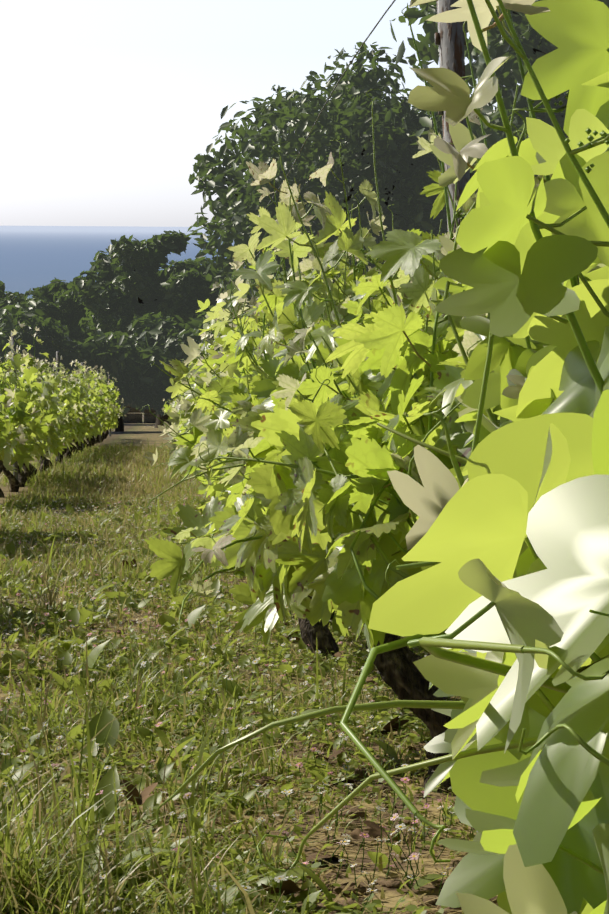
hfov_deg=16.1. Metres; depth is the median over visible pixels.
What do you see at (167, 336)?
tree
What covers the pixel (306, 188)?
tree
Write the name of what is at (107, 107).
sky
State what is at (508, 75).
tree
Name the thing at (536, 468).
vine leaves
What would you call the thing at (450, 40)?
vine posts
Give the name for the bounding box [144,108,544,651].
vine leaves
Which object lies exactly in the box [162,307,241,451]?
vine leaves
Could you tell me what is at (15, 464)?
vine posts
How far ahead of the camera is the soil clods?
3.27 m
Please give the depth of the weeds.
3.90 m
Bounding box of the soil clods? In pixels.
[10,537,497,913]
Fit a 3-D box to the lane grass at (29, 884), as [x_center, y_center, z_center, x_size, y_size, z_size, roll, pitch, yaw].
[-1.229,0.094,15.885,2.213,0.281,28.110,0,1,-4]
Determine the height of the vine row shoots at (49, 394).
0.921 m
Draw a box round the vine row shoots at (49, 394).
[0,322,123,463]
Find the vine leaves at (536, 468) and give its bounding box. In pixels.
[142,0,608,913]
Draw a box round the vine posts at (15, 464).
[11,331,110,479]
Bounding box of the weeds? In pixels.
[0,495,472,913]
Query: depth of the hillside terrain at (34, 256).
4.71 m
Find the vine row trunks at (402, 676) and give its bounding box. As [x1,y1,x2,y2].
[298,596,451,793]
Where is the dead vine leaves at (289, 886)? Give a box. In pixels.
[105,540,419,902]
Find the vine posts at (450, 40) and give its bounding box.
[266,0,477,831]
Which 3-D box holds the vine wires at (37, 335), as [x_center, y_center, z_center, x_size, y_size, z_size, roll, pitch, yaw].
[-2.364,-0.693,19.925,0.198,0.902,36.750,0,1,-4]
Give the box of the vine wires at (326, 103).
[201,0,427,396]
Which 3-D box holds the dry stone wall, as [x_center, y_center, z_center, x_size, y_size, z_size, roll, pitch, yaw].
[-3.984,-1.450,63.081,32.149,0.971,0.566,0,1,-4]
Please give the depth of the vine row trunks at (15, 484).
17.49 m
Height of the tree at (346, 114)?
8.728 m
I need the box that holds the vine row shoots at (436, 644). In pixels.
[136,0,608,874]
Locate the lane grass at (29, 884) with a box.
[0,438,495,913]
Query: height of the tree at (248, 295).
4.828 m
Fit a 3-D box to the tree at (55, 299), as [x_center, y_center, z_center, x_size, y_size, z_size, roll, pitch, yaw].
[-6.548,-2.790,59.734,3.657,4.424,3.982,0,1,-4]
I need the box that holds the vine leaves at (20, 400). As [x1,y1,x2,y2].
[0,322,125,471]
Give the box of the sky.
[0,0,525,226]
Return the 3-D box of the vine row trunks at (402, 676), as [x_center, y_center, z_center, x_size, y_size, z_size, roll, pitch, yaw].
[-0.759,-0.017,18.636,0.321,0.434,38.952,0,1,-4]
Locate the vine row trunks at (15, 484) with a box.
[0,429,107,496]
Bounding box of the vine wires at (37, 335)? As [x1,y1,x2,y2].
[0,310,93,376]
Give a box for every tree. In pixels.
[0,280,27,312]
[18,277,94,342]
[67,230,236,427]
[185,42,501,316]
[200,260,260,319]
[266,121,340,301]
[351,100,495,234]
[389,0,608,196]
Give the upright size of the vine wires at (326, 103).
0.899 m
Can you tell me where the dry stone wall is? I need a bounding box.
[123,405,155,422]

